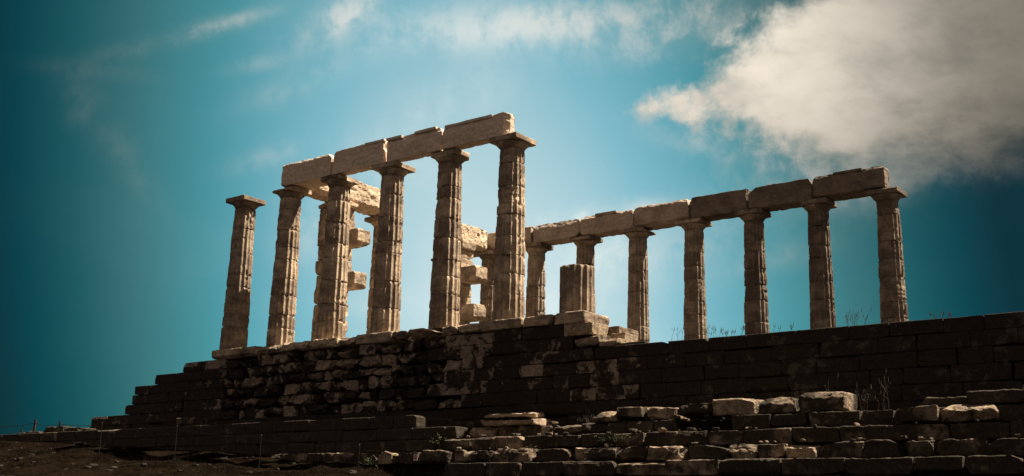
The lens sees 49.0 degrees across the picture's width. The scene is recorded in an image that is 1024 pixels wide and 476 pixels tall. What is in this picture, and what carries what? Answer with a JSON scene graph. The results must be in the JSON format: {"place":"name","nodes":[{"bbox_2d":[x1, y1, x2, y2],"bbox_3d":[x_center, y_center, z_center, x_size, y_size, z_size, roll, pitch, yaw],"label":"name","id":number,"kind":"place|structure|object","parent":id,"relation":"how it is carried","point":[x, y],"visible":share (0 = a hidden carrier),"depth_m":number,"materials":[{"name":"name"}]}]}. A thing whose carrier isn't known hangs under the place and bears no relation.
{"place":"outdoors","nodes":[
{"label":"outdoors","id":0,"kind":"place"},
{"bbox_2d":[176,417,207,425],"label":"loose block","id":1,"kind":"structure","parent":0,"point":[189,421],"depth_m":38.57,"materials":[{"name":"stone"}]},
{"bbox_2d":[0,437,443,475],"bbox_3d":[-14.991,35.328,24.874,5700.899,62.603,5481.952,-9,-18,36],"label":"hillside","id":2,"kind":"structure","parent":0,"point":[41,467],"depth_m":33.23,"materials":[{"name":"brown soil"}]},
{"bbox_2d":[9,419,90,432],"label":"wire fence","id":3,"kind":"object","parent":2,"relation":"on","point":[35,423],"visible":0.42,"depth_m":51.45,"materials":[{"name":"metal"}]},
{"bbox_2d":[0,442,356,475],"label":"scattered rubble","id":4,"kind":"object","parent":2,"relation":"on","point":[225,458],"visible":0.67,"depth_m":33.38,"materials":[{"name":"stone"}]},
{"bbox_2d":[0,415,469,454],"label":"stone terrace","id":5,"kind":"structure","parent":2,"relation":"on","point":[410,433],"depth_m":34.47,"materials":[{"name":"brown stone"}]},
{"bbox_2d":[18,431,41,433],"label":"loose block","id":6,"kind":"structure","parent":5,"relation":"on","point":[30,432],"depth_m":44.84,"materials":[{"name":"stone"}]},
{"bbox_2d":[42,426,75,432],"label":"loose block","id":7,"kind":"object","parent":5,"relation":"on","point":[55,429],"depth_m":43.84,"materials":[{"name":"stone"}]},
{"bbox_2d":[64,427,95,430],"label":"loose block","id":8,"kind":"object","parent":5,"relation":"on","point":[76,429],"depth_m":42.80,"materials":[{"name":"stone"}]},
{"bbox_2d":[450,421,473,427],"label":"loose block","id":9,"kind":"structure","parent":5,"relation":"on","point":[466,424],"depth_m":32.04,"materials":[{"name":"stone"}]},
{"bbox_2d":[98,422,490,475],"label":"rope barrier","id":10,"kind":"object","parent":2,"relation":"on","point":[281,442],"visible":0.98,"depth_m":31.34,"materials":[{"name":"metal"}]},
{"bbox_2d":[352,458,377,465],"bbox_3d":[-4.027,6.245,31.240,1.085,0.334,0.267,-9,-18,36],"label":"shrub","id":11,"kind":"object","parent":2,"relation":"on","point":[368,462],"visible":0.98,"depth_m":31.23,"materials":[{"name":"green plant"}]},
{"bbox_2d":[89,310,1023,438],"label":"temple podium","id":12,"kind":"object","parent":2,"relation":"on","point":[568,368],"visible":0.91,"depth_m":31.19,"materials":[{"name":"stone"}]},
{"bbox_2d":[219,195,265,349],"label":"temple column","id":13,"kind":"structure","parent":12,"relation":"on","point":[234,329],"depth_m":41.26,"materials":[{"name":"stone"}]},
{"bbox_2d":[266,186,311,345],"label":"temple column","id":14,"kind":"structure","parent":12,"relation":"on","point":[282,314],"depth_m":39.74,"materials":[{"name":"stone"}]},
{"bbox_2d":[316,174,358,338],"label":"temple column","id":15,"kind":"structure","parent":12,"relation":"on","point":[331,318],"depth_m":38.23,"materials":[{"name":"stone"}]},
{"bbox_2d":[281,154,333,189],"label":"architrave block","id":16,"kind":"structure","parent":15,"relation":"on","point":[308,174],"depth_m":39.85,"materials":[{"name":"stone"}]},
{"bbox_2d":[364,215,378,333],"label":"temple column","id":17,"kind":"structure","parent":12,"relation":"on","point":[373,220],"depth_m":43.74,"materials":[{"name":"stone"}]},
{"bbox_2d":[307,181,380,215],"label":"architrave block","id":18,"kind":"structure","parent":17,"relation":"on","point":[365,197],"depth_m":43.06,"materials":[{"name":"stone"}]},
{"bbox_2d":[370,160,415,332],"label":"temple column","id":19,"kind":"structure","parent":12,"relation":"on","point":[386,307],"depth_m":36.76,"materials":[{"name":"stone"}]},
{"bbox_2d":[332,139,387,175],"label":"architrave block","id":20,"kind":"structure","parent":19,"relation":"on","point":[359,158],"depth_m":38.23,"materials":[{"name":"stone"}]},
{"bbox_2d":[386,127,443,161],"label":"architrave block","id":21,"kind":"structure","parent":19,"relation":"on","point":[423,143],"depth_m":36.73,"materials":[{"name":"stone"}]},
{"bbox_2d":[428,148,469,331],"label":"temple column","id":22,"kind":"structure","parent":12,"relation":"on","point":[444,306],"depth_m":35.23,"materials":[{"name":"stone"}]},
{"bbox_2d":[442,112,514,149],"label":"architrave block","id":23,"kind":"structure","parent":22,"relation":"on","point":[471,133],"depth_m":35.21,"materials":[{"name":"stone"}]},
{"bbox_2d":[474,250,494,323],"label":"temple column","id":24,"kind":"structure","parent":12,"relation":"on","point":[487,257],"depth_m":49.04,"materials":[{"name":"stone"}]},
{"bbox_2d":[487,226,533,249],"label":"architrave block","id":25,"kind":"structure","parent":24,"relation":"on","point":[491,237],"depth_m":48.27,"materials":[{"name":"beige stone"}]},
{"bbox_2d":[489,132,536,319],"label":"temple column","id":26,"kind":"structure","parent":12,"relation":"on","point":[508,285],"depth_m":33.77,"materials":[{"name":"stone"}]},
{"bbox_2d":[525,242,553,317],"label":"temple column","id":27,"kind":"structure","parent":12,"relation":"on","point":[536,285],"depth_m":47.55,"materials":[{"name":"stone"}]},
{"bbox_2d":[533,219,583,245],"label":"architrave block","id":28,"kind":"structure","parent":27,"relation":"on","point":[558,233],"depth_m":47.26,"materials":[{"name":"beige stone"}]},
{"bbox_2d":[569,235,602,313],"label":"temple column","id":29,"kind":"structure","parent":12,"relation":"on","point":[585,252],"depth_m":46.25,"materials":[{"name":"stone"}]},
{"bbox_2d":[580,210,633,237],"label":"architrave block","id":30,"kind":"structure","parent":29,"relation":"on","point":[606,224],"depth_m":45.75,"materials":[{"name":"beige stone"}]},
{"bbox_2d":[620,226,655,341],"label":"temple column","id":31,"kind":"structure","parent":12,"relation":"on","point":[638,308],"depth_m":44.40,"materials":[{"name":"stone"}]},
{"bbox_2d":[634,199,690,230],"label":"architrave block","id":32,"kind":"structure","parent":31,"relation":"on","point":[659,216],"depth_m":44.27,"materials":[{"name":"beige stone"}]},
{"bbox_2d":[671,326,695,340],"bbox_3d":[4.479,2.515,29.304,0.580,0.502,0.313,-9,-18,36],"label":"dry weed","id":33,"kind":"object","parent":12,"relation":"attached to","point":[682,332],"visible":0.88,"depth_m":29.33,"materials":[{"name":"brown plant"}]},
{"bbox_2d":[675,217,711,339],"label":"temple column","id":34,"kind":"structure","parent":12,"relation":"on","point":[695,313],"depth_m":42.86,"materials":[{"name":"stone"}]},
{"bbox_2d":[705,327,727,336],"bbox_3d":[5.212,2.414,28.759,0.522,0.469,0.348,-9,-18,36],"label":"dry weed","id":35,"kind":"object","parent":12,"relation":"on","point":[714,332],"visible":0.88,"depth_m":28.79,"materials":[{"name":"brown plant"}]},
{"bbox_2d":[734,207,771,334],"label":"temple column","id":36,"kind":"structure","parent":12,"relation":"on","point":[756,315],"depth_m":41.37,"materials":[{"name":"stone"}]},
{"bbox_2d":[690,189,750,221],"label":"architrave block","id":37,"kind":"structure","parent":36,"relation":"on","point":[719,206],"depth_m":42.77,"materials":[{"name":"stone"}]},
{"bbox_2d":[800,197,836,328],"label":"temple column","id":38,"kind":"structure","parent":12,"relation":"on","point":[821,293],"depth_m":39.88,"materials":[{"name":"stone"}]},
{"bbox_2d":[748,178,813,211],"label":"architrave block","id":39,"kind":"structure","parent":38,"relation":"on","point":[781,196],"depth_m":41.27,"materials":[{"name":"stone"}]},
{"bbox_2d":[812,166,888,201],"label":"architrave block","id":40,"kind":"structure","parent":38,"relation":"on","point":[848,184],"depth_m":39.74,"materials":[{"name":"stone"}]},
{"bbox_2d":[820,319,829,327],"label":"dry weed","id":41,"kind":"object","parent":12,"relation":"on","point":[828,321],"visible":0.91,"depth_m":26.98,"materials":[{"name":"brown plant"}]},
{"bbox_2d":[845,310,870,325],"bbox_3d":[8.153,1.900,26.569,0.633,0.544,0.281,-12,-19,42],"label":"dry weed","id":42,"kind":"object","parent":12,"relation":"attached to","point":[854,318],"visible":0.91,"depth_m":26.65,"materials":[{"name":"brown plant"}]},
{"bbox_2d":[867,186,907,322],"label":"temple column","id":43,"kind":"structure","parent":12,"relation":"on","point":[892,293],"depth_m":38.39,"materials":[{"name":"stone"}]},
{"bbox_2d":[930,311,951,318],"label":"dry weed","id":44,"kind":"object","parent":12,"relation":"attached to","point":[949,313],"visible":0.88,"depth_m":25.35,"materials":[{"name":"brown plant"}]},
{"bbox_2d":[271,404,1023,475],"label":"stepped terrace","id":45,"kind":"structure","parent":2,"relation":"on","point":[827,447],"depth_m":24.91,"materials":[{"name":"stone"}]},
{"bbox_2d":[428,433,447,445],"bbox_3d":[-2.034,5.496,30.651,0.874,0.370,0.286,-9,-18,36],"label":"shrub","id":46,"kind":"object","parent":45,"relation":"on","point":[436,441],"visible":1,"depth_m":30.61,"materials":[{"name":"green plant"}]},
{"bbox_2d":[480,412,549,426],"bbox_3d":[0.087,4.895,30.305,1.876,0.400,0.851,-9,-18,36],"label":"split slab","id":47,"kind":"object","parent":45,"relation":"on","point":[526,419],"depth_m":30.01,"materials":[{"name":"stone"}]},
{"bbox_2d":[589,411,624,422],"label":"loose block","id":48,"kind":"object","parent":45,"relation":"on","point":[610,416],"depth_m":28.15,"materials":[{"name":"stone"}]},
{"bbox_2d":[594,432,630,442],"bbox_3d":[2.394,4.796,26.989,1.167,0.278,0.315,-9,-18,36],"label":"shrub","id":49,"kind":"object","parent":45,"relation":"on","point":[609,439],"visible":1,"depth_m":27.09,"materials":[{"name":"green plant"}]},
{"bbox_2d":[616,407,654,421],"bbox_3d":[3.055,4.389,27.903,0.819,0.367,0.734,-9,-18,36],"label":"loose block","id":50,"kind":"object","parent":45,"relation":"on","point":[629,414],"depth_m":27.65,"materials":[{"name":"stone"}]},
{"bbox_2d":[647,407,689,421],"bbox_3d":[3.790,4.305,27.422,0.913,0.351,0.760,-9,-18,36],"label":"loose block","id":51,"kind":"object","parent":45,"relation":"on","point":[660,413],"depth_m":27.15,"materials":[{"name":"stone"}]},
{"bbox_2d":[677,403,724,419],"bbox_3d":[4.531,4.132,26.787,0.976,0.366,0.855,-9,-18,36],"label":"loose block","id":52,"kind":"object","parent":45,"relation":"on","point":[696,411],"depth_m":26.55,"materials":[{"name":"stone"}]},
{"bbox_2d":[712,398,763,418],"bbox_3d":[5.347,3.968,26.146,1.083,0.418,0.936,-9,-18,36],"label":"loose block","id":53,"kind":"object","parent":45,"relation":"on","point":[725,408],"depth_m":25.79,"materials":[{"name":"stone"}]},
{"bbox_2d":[456,411,1022,449],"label":"ledge rubble","id":54,"kind":"object","parent":45,"relation":"on","point":[707,416],"visible":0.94,"depth_m":26.00,"materials":[{"name":"stone"}]},
{"bbox_2d":[758,397,799,414],"bbox_3d":[6.154,3.840,25.523,0.937,0.396,0.850,-9,-18,36],"label":"loose block","id":55,"kind":"object","parent":45,"relation":"on","point":[780,405],"depth_m":25.17,"materials":[{"name":"stone"}]},
{"bbox_2d":[798,392,856,412],"bbox_3d":[6.967,3.661,24.868,1.109,0.473,0.855,-9,-18,36],"label":"loose block","id":56,"kind":"object","parent":45,"relation":"on","point":[825,402],"depth_m":24.55,"materials":[{"name":"stone"}]},
{"bbox_2d":[855,384,871,406],"bbox_3d":[7.675,3.510,24.436,0.367,0.742,0.212,-9,-18,36],"label":"dry weed","id":57,"kind":"object","parent":45,"relation":"on","point":[864,395],"visible":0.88,"depth_m":24.45,"materials":[{"name":"brown plant"}]},
{"bbox_2d":[875,371,888,409],"bbox_3d":[8.048,3.349,24.359,0.335,1.034,0.229,-9,-18,36],"label":"dry weed","id":58,"kind":"object","parent":45,"relation":"on","point":[884,387],"visible":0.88,"depth_m":24.34,"materials":[{"name":"brown plant"}]},
{"bbox_2d":[898,405,939,422],"bbox_3d":[8.394,3.626,23.060,0.797,0.343,0.521,-9,-18,36],"label":"loose block","id":59,"kind":"object","parent":45,"relation":"on","point":[925,414],"depth_m":22.84,"materials":[{"name":"stone"}]},
{"bbox_2d":[919,396,967,406],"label":"loose block","id":60,"kind":"object","parent":45,"relation":"on","point":[946,401],"depth_m":22.98,"materials":[{"name":"stone"}]},
{"bbox_2d":[940,404,999,423],"bbox_3d":[9.176,3.498,22.467,1.142,0.387,0.540,-9,-18,36],"label":"loose block","id":61,"kind":"object","parent":45,"relation":"on","point":[952,414],"depth_m":22.35,"materials":[{"name":"stone"}]},
{"bbox_2d":[967,389,1023,404],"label":"loose block","id":62,"kind":"object","parent":45,"relation":"on","point":[1006,397],"depth_m":22.31,"materials":[{"name":"stone"}]},
{"bbox_2d":[311,201,370,339],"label":"wall pier","id":63,"kind":"structure","parent":0,"point":[358,237],"depth_m":41.59,"materials":[{"name":"stone"}]},
{"bbox_2d":[459,241,486,324],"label":"wall pier","id":64,"kind":"structure","parent":0,"point":[470,275],"depth_m":46.72,"materials":[{"name":"stone"}]},
{"bbox_2d":[460,224,487,250],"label":"architrave block","id":65,"kind":"structure","parent":64,"relation":"on","point":[477,236],"depth_m":48.18,"materials":[{"name":"stone"}]},
{"bbox_2d":[0,0,1023,434],"label":"sky","id":66,"kind":"structure","parent":0,"point":[128,128],"materials":[{"name":"blue"}]},
{"bbox_2d":[559,264,594,312],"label":"ruined column","id":67,"kind":"structure","parent":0,"point":[577,286],"depth_m":31.73,"materials":[{"name":"stone"}]}
]}

